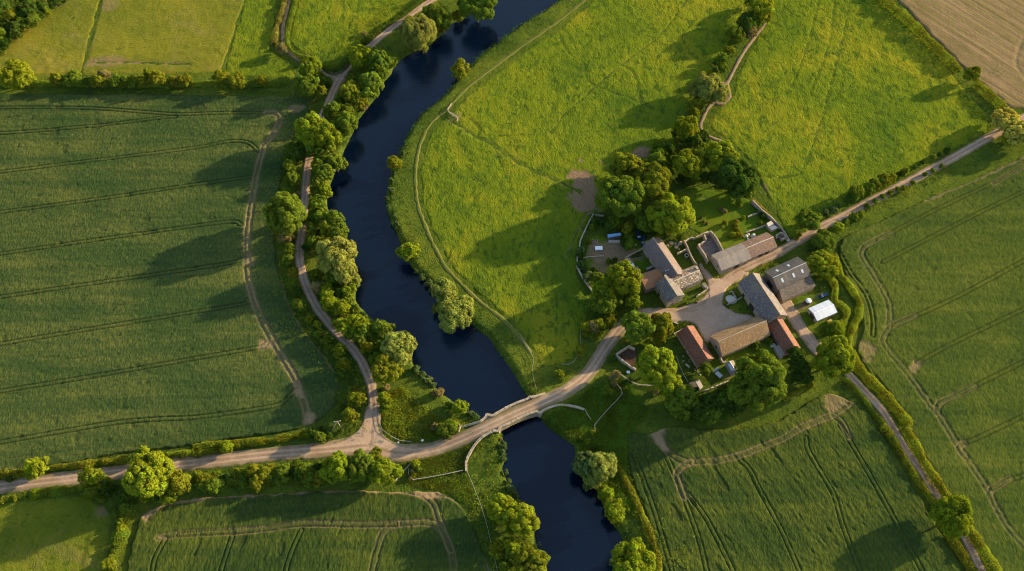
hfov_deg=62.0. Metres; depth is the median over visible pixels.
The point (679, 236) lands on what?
bush
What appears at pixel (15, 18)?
broadleaf tree
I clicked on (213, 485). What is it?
broadleaf tree
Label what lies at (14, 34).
broadleaf tree
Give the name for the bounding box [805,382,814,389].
bush
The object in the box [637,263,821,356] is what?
yard
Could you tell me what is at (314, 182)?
broadleaf tree
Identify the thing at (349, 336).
broadleaf tree
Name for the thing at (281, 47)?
broadleaf tree
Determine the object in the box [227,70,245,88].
broadleaf tree
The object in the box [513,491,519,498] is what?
bush
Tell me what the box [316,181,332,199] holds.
broadleaf tree
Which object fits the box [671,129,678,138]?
broadleaf tree
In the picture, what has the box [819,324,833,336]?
broadleaf tree
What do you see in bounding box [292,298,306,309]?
broadleaf tree
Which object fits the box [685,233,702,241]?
stone wall
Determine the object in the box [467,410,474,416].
bush
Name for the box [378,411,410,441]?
fence
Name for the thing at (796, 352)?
broadleaf tree
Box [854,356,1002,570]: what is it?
hedge
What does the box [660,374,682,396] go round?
broadleaf tree
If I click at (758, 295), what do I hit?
barn
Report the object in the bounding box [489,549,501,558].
bush
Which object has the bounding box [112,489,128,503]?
broadleaf tree
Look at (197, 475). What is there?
broadleaf tree
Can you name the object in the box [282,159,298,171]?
broadleaf tree
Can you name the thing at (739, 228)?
hedge
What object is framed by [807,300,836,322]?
shed
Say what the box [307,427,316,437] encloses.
bush
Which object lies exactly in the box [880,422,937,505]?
hedge
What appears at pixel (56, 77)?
broadleaf tree
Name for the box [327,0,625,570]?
water
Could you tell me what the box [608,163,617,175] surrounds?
broadleaf tree
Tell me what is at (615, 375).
bush
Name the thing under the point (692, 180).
broadleaf tree
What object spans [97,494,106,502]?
bush
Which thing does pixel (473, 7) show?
broadleaf tree
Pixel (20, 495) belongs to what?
hedge
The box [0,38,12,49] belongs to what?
broadleaf tree
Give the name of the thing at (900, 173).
bush
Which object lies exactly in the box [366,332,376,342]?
broadleaf tree
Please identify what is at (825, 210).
bush
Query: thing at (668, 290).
house
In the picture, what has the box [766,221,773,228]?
shed
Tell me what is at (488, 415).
stone bridge
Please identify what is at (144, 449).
broadleaf tree
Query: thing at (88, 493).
broadleaf tree
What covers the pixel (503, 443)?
bush
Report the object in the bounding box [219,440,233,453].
broadleaf tree
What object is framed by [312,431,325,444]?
broadleaf tree
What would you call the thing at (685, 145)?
broadleaf tree
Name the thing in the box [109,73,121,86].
broadleaf tree
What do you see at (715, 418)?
broadleaf tree
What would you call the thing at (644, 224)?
broadleaf tree
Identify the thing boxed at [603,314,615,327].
broadleaf tree
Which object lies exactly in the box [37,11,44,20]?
broadleaf tree
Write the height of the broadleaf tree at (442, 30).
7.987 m
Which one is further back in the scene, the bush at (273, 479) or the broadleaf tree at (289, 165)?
the broadleaf tree at (289, 165)
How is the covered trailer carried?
on the farmyard ground at (620, 253)
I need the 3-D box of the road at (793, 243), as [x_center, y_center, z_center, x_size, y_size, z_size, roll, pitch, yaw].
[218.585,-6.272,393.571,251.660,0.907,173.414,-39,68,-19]
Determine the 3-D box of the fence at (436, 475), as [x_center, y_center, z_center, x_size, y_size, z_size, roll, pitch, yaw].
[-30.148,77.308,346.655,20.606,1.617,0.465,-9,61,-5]
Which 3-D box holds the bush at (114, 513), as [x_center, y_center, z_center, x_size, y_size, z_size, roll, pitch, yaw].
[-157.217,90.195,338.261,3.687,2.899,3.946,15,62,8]
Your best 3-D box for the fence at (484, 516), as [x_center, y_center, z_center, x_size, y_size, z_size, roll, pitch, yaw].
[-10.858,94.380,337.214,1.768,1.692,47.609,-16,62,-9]
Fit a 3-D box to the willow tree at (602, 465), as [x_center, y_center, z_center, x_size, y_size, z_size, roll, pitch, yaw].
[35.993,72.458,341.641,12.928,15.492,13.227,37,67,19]
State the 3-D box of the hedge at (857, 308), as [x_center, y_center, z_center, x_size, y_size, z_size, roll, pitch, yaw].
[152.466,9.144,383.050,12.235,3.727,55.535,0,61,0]
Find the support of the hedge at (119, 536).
on the ground at (986, 160)
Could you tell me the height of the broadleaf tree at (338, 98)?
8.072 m
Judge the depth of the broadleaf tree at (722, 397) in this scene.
354.17 m
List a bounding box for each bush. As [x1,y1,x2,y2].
[0,48,6,54]
[0,468,8,477]
[4,475,13,482]
[11,495,17,501]
[13,469,21,475]
[25,472,37,480]
[30,489,39,498]
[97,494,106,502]
[111,485,119,491]
[111,507,120,517]
[112,541,123,550]
[115,516,125,525]
[116,524,126,534]
[119,503,130,513]
[128,500,136,509]
[139,496,150,502]
[151,494,159,502]
[219,478,225,488]
[222,472,231,483]
[234,467,244,475]
[241,474,248,482]
[266,463,274,469]
[270,474,278,482]
[281,184,287,190]
[281,474,289,482]
[286,184,295,194]
[289,463,296,472]
[290,287,301,297]
[293,473,302,481]
[301,244,310,253]
[304,313,314,323]
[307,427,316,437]
[310,271,318,279]
[312,320,321,328]
[312,482,319,488]
[313,328,325,338]
[313,461,321,470]
[318,424,326,430]
[319,336,331,346]
[324,431,333,439]
[325,81,331,87]
[337,427,343,434]
[340,403,345,410]
[348,384,357,391]
[349,402,357,407]
[378,406,384,412]
[382,384,390,390]
[382,402,391,409]
[409,459,419,468]
[412,365,419,373]
[414,465,421,471]
[419,274,425,280]
[419,371,426,379]
[423,279,432,286]
[423,375,432,384]
[428,382,436,388]
[430,388,442,397]
[430,422,437,429]
[440,434,451,439]
[444,401,454,409]
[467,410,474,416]
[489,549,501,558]
[498,440,506,448]
[498,455,506,461]
[498,561,510,570]
[499,449,505,455]
[502,550,512,562]
[506,484,515,492]
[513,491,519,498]
[553,369,564,378]
[558,375,564,381]
[576,260,584,267]
[577,246,584,253]
[577,252,583,259]
[577,436,583,442]
[580,330,589,337]
[583,438,589,444]
[583,483,591,490]
[589,223,595,230]
[589,266,597,271]
[591,217,599,224]
[591,443,599,450]
[599,219,605,226]
[600,385,613,394]
[606,258,613,264]
[607,355,616,362]
[609,370,620,380]
[609,558,615,566]
[610,381,616,387]
[623,233,632,238]
[643,338,653,347]
[676,234,683,240]
[728,231,735,237]
[735,198,741,204]
[751,341,760,350]
[760,212,765,218]
[765,338,772,344]
[793,234,800,239]
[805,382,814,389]
[822,207,830,216]
[829,205,838,214]
[842,218,849,225]
[849,211,859,220]
[858,210,865,218]
[864,203,871,209]
[872,198,878,204]
[887,190,893,196]
[895,186,902,191]
[896,171,905,176]
[900,167,909,173]
[901,185,908,190]
[930,154,936,159]
[943,147,951,153]
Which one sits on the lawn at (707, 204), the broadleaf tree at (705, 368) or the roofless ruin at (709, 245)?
the roofless ruin at (709, 245)
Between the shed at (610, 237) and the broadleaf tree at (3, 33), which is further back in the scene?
the broadleaf tree at (3, 33)
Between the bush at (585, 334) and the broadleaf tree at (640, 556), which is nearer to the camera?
the broadleaf tree at (640, 556)
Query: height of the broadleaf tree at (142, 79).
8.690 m
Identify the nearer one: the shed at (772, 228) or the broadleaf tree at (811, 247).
the broadleaf tree at (811, 247)
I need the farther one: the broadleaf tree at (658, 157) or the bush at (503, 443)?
the broadleaf tree at (658, 157)
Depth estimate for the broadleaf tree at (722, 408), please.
353.57 m
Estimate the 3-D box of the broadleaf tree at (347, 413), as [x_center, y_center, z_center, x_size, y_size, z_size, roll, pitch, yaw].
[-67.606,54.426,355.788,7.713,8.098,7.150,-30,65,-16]
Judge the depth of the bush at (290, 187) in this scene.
412.66 m
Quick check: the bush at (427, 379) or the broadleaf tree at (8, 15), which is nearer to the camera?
the bush at (427, 379)
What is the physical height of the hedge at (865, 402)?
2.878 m
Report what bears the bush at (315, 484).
on the ground at (986, 160)
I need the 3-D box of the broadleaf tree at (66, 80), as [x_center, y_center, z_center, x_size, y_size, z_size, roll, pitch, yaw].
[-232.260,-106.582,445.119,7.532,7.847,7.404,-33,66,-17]
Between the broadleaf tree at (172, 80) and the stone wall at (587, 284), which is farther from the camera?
the broadleaf tree at (172, 80)
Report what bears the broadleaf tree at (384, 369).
on the ground at (986, 160)
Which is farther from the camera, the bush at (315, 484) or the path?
the path
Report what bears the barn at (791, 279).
on the yard at (714, 317)
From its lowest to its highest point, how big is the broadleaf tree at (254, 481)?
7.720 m
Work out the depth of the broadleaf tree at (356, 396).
356.52 m
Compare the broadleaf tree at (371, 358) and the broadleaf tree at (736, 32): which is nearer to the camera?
the broadleaf tree at (371, 358)
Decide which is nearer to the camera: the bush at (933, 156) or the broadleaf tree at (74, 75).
the bush at (933, 156)
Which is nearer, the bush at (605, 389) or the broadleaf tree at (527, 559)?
the broadleaf tree at (527, 559)
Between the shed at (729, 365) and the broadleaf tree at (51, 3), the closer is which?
the shed at (729, 365)
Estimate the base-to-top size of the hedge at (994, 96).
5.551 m
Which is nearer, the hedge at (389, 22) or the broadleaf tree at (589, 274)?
the broadleaf tree at (589, 274)
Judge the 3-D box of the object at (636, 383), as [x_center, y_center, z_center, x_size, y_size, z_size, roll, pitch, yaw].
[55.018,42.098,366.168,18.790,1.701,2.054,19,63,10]
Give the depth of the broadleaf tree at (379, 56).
443.58 m
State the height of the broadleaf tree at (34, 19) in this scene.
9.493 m
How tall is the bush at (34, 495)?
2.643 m
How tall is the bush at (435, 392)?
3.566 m
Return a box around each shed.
[607,233,620,242]
[677,326,713,367]
[688,381,697,387]
[695,379,702,389]
[725,360,736,375]
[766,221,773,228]
[768,225,777,231]
[768,318,800,359]
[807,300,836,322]
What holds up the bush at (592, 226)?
on the ground at (986, 160)
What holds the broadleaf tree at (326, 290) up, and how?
on the ground at (986, 160)
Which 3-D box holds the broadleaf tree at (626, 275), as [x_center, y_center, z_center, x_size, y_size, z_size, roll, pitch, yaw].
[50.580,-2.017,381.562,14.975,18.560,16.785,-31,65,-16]
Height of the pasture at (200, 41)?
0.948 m
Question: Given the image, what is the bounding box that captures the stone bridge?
[461,392,583,471]
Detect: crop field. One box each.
[127,490,495,570]
[626,394,961,570]
[838,156,1023,570]
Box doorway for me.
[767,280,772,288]
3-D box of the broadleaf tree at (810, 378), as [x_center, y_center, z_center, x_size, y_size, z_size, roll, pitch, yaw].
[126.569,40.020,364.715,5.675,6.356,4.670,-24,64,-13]
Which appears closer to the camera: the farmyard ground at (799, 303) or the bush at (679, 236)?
the farmyard ground at (799, 303)
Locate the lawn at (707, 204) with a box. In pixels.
[674,187,777,248]
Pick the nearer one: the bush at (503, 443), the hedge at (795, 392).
the bush at (503, 443)
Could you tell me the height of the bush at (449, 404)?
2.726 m
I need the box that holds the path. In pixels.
[413,0,585,353]
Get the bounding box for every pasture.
[0,0,99,74]
[0,497,111,570]
[82,0,243,74]
[226,0,294,78]
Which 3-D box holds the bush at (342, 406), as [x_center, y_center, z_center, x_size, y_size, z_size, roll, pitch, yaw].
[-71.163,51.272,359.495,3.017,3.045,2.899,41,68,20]
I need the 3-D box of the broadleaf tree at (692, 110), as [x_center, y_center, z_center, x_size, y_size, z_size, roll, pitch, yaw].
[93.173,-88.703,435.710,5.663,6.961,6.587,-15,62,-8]
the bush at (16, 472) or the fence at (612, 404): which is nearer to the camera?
the bush at (16, 472)
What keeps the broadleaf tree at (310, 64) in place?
on the ground at (986, 160)
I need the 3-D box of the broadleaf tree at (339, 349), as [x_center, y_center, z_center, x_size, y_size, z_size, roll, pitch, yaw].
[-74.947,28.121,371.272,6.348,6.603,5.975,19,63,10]
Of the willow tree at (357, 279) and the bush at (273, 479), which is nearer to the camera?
the bush at (273, 479)
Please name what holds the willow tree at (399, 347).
on the ground at (986, 160)
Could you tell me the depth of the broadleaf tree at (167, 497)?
337.71 m
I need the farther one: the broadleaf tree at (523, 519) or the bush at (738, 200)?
the bush at (738, 200)
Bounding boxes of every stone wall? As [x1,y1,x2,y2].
[576,213,593,291]
[624,248,642,258]
[677,248,688,254]
[683,240,697,265]
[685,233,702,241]
[703,380,728,392]
[746,224,765,233]
[751,200,780,228]
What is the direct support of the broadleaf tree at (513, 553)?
on the ground at (986, 160)
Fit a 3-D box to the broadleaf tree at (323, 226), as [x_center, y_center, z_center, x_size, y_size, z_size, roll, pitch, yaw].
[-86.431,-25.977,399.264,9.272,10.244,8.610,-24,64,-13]
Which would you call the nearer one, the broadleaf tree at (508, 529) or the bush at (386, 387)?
the broadleaf tree at (508, 529)
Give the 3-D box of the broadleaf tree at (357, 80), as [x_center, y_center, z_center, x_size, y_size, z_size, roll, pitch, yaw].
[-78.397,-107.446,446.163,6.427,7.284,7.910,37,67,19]
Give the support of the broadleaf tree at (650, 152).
on the ground at (986, 160)
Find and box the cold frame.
[715,371,722,378]
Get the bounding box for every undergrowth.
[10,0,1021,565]
[253,0,701,570]
[339,0,570,437]
[383,385,467,441]
[398,442,477,510]
[455,431,634,548]
[543,380,652,513]
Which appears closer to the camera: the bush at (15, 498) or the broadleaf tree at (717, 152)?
the bush at (15, 498)
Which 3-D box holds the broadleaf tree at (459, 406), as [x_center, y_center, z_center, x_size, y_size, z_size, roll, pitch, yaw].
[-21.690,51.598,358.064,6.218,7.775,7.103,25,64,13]
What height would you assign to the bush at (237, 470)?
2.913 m
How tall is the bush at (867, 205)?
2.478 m
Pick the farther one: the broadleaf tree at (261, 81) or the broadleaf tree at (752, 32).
the broadleaf tree at (752, 32)
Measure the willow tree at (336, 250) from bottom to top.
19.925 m
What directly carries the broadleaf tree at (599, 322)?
on the ground at (986, 160)
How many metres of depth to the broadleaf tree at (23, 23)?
461.78 m
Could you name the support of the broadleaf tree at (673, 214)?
on the ground at (986, 160)
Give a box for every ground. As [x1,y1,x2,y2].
[0,0,1023,570]
[584,235,652,273]
[700,340,776,380]
[791,292,836,336]
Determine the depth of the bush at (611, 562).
329.28 m
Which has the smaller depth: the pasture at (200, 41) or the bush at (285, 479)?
the bush at (285, 479)
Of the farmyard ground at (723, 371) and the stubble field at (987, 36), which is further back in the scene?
the stubble field at (987, 36)
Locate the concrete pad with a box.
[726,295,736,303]
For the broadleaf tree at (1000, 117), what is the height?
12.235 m
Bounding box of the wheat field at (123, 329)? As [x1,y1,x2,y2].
[0,93,338,474]
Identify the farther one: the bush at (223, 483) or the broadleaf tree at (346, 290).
the broadleaf tree at (346, 290)
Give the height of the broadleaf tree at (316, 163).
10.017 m
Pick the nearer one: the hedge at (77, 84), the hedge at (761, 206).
the hedge at (761, 206)
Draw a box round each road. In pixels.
[0,0,665,493]
[675,113,1023,570]
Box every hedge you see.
[0,79,287,88]
[0,454,128,480]
[0,484,81,502]
[104,501,137,570]
[164,441,261,458]
[190,458,324,494]
[192,430,312,449]
[270,0,287,44]
[284,0,306,58]
[321,59,349,74]
[360,0,424,44]
[617,464,662,570]
[631,252,641,257]
[674,320,688,331]
[734,218,744,237]
[751,198,770,214]
[782,385,808,401]
[818,274,850,326]
[831,253,863,360]
[844,377,900,445]
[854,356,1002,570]
[879,0,962,73]
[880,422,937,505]
[943,533,978,570]
[972,79,1010,112]
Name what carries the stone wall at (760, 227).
on the lawn at (707, 204)
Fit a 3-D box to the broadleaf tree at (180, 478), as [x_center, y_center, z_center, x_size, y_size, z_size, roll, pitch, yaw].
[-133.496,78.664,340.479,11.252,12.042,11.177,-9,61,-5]
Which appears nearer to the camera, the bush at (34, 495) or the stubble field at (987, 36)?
the bush at (34, 495)
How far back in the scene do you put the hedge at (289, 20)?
465.58 m
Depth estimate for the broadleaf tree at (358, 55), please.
444.86 m
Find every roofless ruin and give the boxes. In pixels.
[697,231,723,263]
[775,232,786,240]
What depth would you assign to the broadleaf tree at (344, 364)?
365.38 m
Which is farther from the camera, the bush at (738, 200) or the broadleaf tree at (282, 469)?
the bush at (738, 200)
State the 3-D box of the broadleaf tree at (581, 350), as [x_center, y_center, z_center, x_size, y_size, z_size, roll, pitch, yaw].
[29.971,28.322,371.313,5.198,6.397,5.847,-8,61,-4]
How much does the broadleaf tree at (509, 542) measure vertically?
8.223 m
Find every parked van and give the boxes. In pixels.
[636,231,640,239]
[641,235,645,245]
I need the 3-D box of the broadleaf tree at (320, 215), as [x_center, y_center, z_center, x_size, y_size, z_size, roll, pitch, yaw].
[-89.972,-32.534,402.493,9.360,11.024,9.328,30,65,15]
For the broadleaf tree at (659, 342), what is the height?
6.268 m
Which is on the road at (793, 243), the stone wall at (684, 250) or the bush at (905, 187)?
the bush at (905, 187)
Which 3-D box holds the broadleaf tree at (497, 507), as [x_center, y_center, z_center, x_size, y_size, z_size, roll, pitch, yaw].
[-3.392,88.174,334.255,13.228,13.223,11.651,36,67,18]
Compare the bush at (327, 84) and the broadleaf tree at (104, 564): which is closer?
the broadleaf tree at (104, 564)
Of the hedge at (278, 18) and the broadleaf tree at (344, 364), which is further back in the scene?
the hedge at (278, 18)
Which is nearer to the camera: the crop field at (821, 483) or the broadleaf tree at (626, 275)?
the crop field at (821, 483)
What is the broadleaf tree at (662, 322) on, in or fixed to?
on the ground at (986, 160)
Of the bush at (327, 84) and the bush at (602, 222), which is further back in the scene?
the bush at (327, 84)
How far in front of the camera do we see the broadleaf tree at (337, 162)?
415.74 m
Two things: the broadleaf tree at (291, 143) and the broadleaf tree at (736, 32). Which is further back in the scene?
the broadleaf tree at (736, 32)
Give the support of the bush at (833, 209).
on the meadow at (912, 119)
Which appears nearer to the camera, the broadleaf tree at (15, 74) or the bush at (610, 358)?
the bush at (610, 358)
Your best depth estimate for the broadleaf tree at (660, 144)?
422.85 m
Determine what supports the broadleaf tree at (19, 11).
on the ground at (986, 160)
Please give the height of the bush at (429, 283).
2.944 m
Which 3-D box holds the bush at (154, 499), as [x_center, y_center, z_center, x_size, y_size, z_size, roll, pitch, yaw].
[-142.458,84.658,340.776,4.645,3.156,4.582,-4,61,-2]
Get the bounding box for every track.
[280,0,300,61]
[698,23,766,141]
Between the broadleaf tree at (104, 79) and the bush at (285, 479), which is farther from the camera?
the broadleaf tree at (104, 79)
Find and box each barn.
[642,237,681,278]
[709,316,769,357]
[710,243,751,274]
[737,272,787,323]
[742,232,776,260]
[763,257,815,303]
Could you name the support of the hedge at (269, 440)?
on the ground at (986, 160)
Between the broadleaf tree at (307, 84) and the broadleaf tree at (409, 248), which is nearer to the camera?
the broadleaf tree at (409, 248)
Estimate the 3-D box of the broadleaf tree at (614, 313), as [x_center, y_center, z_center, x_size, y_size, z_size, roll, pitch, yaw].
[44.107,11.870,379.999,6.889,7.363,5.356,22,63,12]
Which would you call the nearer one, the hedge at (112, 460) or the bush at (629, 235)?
the hedge at (112, 460)
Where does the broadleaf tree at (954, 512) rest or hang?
on the ground at (986, 160)
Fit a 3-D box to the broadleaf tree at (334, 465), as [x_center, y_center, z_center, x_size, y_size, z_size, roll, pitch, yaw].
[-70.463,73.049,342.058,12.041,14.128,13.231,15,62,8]
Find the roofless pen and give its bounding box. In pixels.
[615,345,636,370]
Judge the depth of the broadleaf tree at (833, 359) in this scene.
356.77 m
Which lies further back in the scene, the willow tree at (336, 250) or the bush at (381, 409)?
the willow tree at (336, 250)
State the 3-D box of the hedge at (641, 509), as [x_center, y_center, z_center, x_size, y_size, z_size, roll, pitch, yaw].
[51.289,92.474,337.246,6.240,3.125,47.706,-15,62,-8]
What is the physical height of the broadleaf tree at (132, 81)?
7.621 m
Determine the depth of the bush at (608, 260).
393.60 m
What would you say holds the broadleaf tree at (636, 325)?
on the ground at (986, 160)
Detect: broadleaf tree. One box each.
[0,0,15,17]
[0,7,16,23]
[0,18,8,27]
[0,27,8,40]
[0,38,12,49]
[0,58,36,90]
[5,21,22,32]
[6,0,21,7]
[7,29,22,40]
[12,13,22,21]
[16,8,24,16]
[16,17,32,30]
[17,0,38,17]
[23,456,49,479]
[26,12,40,26]
[36,0,50,11]
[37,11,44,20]
[41,6,50,15]
[46,0,62,8]
[48,71,62,85]
[59,75,72,86]
[67,69,82,82]
[77,465,108,488]
[80,482,99,500]
[82,76,95,86]
[89,74,106,87]
[97,68,110,79]
[98,479,112,496]
[100,555,115,569]
[101,78,108,87]
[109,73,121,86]
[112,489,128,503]
[119,74,131,84]
[121,450,174,497]
[128,74,138,86]
[135,74,150,85]
[136,445,149,458]
[143,67,151,78]
[148,70,167,85]
[159,490,176,503]
[161,80,170,89]
[165,468,191,495]
[167,75,178,86]
[178,73,192,87]
[192,470,206,482]
[205,478,221,493]
[211,69,229,82]
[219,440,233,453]
[221,78,228,89]
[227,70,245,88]
[245,463,258,476]
[249,473,262,490]
[256,75,267,85]
[257,466,271,482]
[262,191,307,235]
[275,42,287,54]
[276,463,289,478]
[277,232,294,242]
[281,254,295,266]
[282,144,304,160]
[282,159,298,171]
[283,242,296,255]
[284,141,299,149]
[285,170,301,185]
[285,278,298,289]
[287,267,298,278]
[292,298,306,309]
[293,111,327,146]
[294,73,319,95]
[294,462,310,478]
[298,147,305,159]
[299,56,321,75]
[301,467,316,487]
[305,144,321,157]
[305,220,318,233]
[305,233,318,249]
[306,209,316,221]
[308,194,326,213]
[309,119,341,152]
[310,158,326,172]
[310,281,325,293]
[311,174,325,189]
[311,190,323,196]
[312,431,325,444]
[312,471,324,483]
[313,85,326,97]
[313,207,328,223]
[314,70,324,83]
[315,146,332,162]
[315,163,333,180]
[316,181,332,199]
[318,219,334,237]
[319,283,333,299]
[319,450,349,483]
[320,294,339,311]
[321,100,344,120]
[324,271,336,284]
[325,210,345,226]
[327,153,348,171]
[327,221,349,238]
[329,110,357,135]
[331,317,350,336]
[333,287,342,298]
[333,342,346,355]
[334,93,344,104]
[334,299,351,316]
[337,357,350,371]
[339,80,360,103]
[340,283,356,298]
[341,103,355,115]
[341,407,359,423]
[343,296,354,305]
[345,329,358,341]
[345,448,374,482]
[347,313,369,333]
[347,389,366,406]
[348,44,373,69]
[348,73,358,80]
[350,304,359,314]
[351,91,368,110]
[354,323,372,345]
[355,73,362,84]
[358,101,368,111]
[359,71,384,98]
[359,339,374,353]
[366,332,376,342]
[368,46,391,69]
[368,352,381,364]
[368,457,403,484]
[369,446,382,463]
[370,353,403,383]
[371,62,388,79]
[371,318,395,340]
[372,337,382,350]
[376,391,391,404]
[386,155,402,169]
[387,53,397,69]
[395,242,420,261]
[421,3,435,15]
[426,3,451,30]
[436,422,451,437]
[437,26,445,33]
[444,419,458,433]
[450,57,470,79]
[451,9,462,22]
[453,399,469,415]
[458,0,497,21]
[484,492,516,524]
[490,539,504,550]
[500,536,517,551]
[505,502,540,538]
[506,522,516,535]
[506,542,520,557]
[512,545,550,570]
[572,450,592,476]
[575,343,586,356]
[579,319,590,332]
[582,271,592,282]
[588,288,615,313]
[589,320,601,332]
[590,276,618,301]
[592,272,603,282]
[592,318,608,328]
[594,175,646,217]
[597,485,613,499]
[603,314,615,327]
[604,497,625,523]
[606,259,642,295]
[606,309,617,316]
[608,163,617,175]
[611,152,643,176]
[611,537,656,570]
[613,295,622,307]
[619,309,655,342]
[622,220,634,234]
[624,237,635,250]
[625,293,642,309]
[631,161,671,199]
[634,209,654,232]
[638,344,677,390]
[643,157,650,163]
[645,192,695,235]
[648,149,655,155]
[648,151,670,164]
[649,312,673,341]
[652,139,667,149]
[652,336,666,345]
[653,147,667,155]
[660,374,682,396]
[661,161,674,175]
[665,143,675,156]
[665,395,685,417]
[668,154,677,165]
[668,384,697,408]
[671,115,697,139]
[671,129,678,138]
[672,148,707,178]
[675,173,686,184]
[675,405,690,420]
[678,137,691,143]
[680,143,691,150]
[684,174,698,185]
[687,399,699,410]
[688,106,699,116]
[689,134,704,148]
[690,98,703,108]
[691,403,711,421]
[696,129,709,141]
[698,392,717,414]
[699,171,708,183]
[699,362,713,375]
[701,406,722,425]
[703,139,740,172]
[708,170,730,189]
[714,52,729,65]
[714,384,733,413]
[716,400,728,419]
[717,154,758,198]
[718,62,727,72]
[723,45,735,55]
[724,25,745,41]
[727,349,787,411]
[727,400,747,417]
[736,11,756,31]
[741,189,755,198]
[744,0,750,7]
[745,26,757,38]
[747,0,774,20]
[756,17,763,27]
[765,14,771,22]
[786,346,805,361]
[787,357,802,373]
[790,373,807,384]
[795,208,822,230]
[796,359,811,376]
[805,374,813,384]
[807,244,819,251]
[807,249,840,277]
[809,335,857,378]
[811,228,835,251]
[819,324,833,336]
[826,320,845,335]
[831,221,844,234]
[843,194,854,205]
[848,184,865,200]
[863,183,875,194]
[870,178,883,190]
[877,173,892,187]
[884,173,896,184]
[928,493,973,539]
[962,65,980,81]
[990,107,1019,131]
[1001,133,1015,147]
[1003,117,1023,145]
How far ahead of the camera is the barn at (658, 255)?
390.13 m
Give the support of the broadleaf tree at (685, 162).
on the ground at (986, 160)
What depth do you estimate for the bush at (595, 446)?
350.84 m
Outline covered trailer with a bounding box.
[595,246,604,250]
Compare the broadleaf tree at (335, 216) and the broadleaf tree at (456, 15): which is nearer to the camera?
the broadleaf tree at (335, 216)
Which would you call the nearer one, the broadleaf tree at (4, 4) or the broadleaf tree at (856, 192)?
the broadleaf tree at (856, 192)
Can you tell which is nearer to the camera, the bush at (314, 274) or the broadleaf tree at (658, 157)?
the bush at (314, 274)
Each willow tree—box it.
[316,235,357,273]
[332,260,357,284]
[347,273,360,286]
[380,330,417,366]
[397,13,436,50]
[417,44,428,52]
[431,277,457,303]
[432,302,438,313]
[436,291,474,333]
[581,471,605,489]
[587,451,617,481]
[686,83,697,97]
[692,71,720,100]
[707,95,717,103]
[709,82,729,101]
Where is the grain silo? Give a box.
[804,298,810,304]
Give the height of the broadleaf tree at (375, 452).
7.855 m
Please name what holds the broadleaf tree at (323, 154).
on the ground at (986, 160)
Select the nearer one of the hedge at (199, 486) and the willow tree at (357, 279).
the hedge at (199, 486)
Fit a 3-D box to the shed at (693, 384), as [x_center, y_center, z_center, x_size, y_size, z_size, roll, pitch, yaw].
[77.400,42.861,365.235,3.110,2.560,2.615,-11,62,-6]
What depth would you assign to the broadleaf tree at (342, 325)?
372.02 m
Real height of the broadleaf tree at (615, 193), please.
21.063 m
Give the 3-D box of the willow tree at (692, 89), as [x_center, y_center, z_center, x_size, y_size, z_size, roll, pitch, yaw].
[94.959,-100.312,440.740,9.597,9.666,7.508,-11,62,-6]
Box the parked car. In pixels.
[819,292,828,298]
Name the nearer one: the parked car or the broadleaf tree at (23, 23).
the parked car
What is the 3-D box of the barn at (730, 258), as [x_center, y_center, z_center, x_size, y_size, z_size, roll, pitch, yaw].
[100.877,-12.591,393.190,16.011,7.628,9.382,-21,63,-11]
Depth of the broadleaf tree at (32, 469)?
341.00 m
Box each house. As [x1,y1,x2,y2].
[641,269,662,292]
[655,275,683,306]
[673,265,702,290]
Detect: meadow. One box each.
[291,0,415,67]
[420,0,747,364]
[711,0,987,237]
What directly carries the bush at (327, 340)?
on the ground at (986, 160)
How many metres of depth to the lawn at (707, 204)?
408.47 m
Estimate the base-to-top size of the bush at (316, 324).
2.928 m
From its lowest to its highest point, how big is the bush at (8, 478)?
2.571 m
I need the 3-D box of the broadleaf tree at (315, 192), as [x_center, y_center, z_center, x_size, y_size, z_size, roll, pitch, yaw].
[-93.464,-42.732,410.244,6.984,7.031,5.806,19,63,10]
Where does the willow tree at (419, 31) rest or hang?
on the ground at (986, 160)
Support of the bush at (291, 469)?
on the ground at (986, 160)
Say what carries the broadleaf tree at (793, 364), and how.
on the ground at (986, 160)
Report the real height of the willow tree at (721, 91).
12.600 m
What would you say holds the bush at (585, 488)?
on the ground at (986, 160)
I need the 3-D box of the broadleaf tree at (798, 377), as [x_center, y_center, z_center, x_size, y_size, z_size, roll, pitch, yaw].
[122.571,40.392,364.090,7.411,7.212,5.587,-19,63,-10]
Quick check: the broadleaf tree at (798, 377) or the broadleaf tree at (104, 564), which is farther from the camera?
the broadleaf tree at (798, 377)
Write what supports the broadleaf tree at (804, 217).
on the ground at (986, 160)
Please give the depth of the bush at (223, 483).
343.17 m
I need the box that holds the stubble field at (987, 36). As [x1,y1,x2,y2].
[898,0,1023,109]
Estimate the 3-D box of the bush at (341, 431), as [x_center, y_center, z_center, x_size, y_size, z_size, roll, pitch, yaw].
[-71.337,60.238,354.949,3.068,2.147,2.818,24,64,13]
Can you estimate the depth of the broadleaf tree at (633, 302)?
378.94 m
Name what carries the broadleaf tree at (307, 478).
on the ground at (986, 160)
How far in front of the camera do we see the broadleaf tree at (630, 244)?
395.25 m
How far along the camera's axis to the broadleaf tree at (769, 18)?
466.32 m
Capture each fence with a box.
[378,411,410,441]
[413,470,462,479]
[467,472,497,570]
[594,384,622,425]
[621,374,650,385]

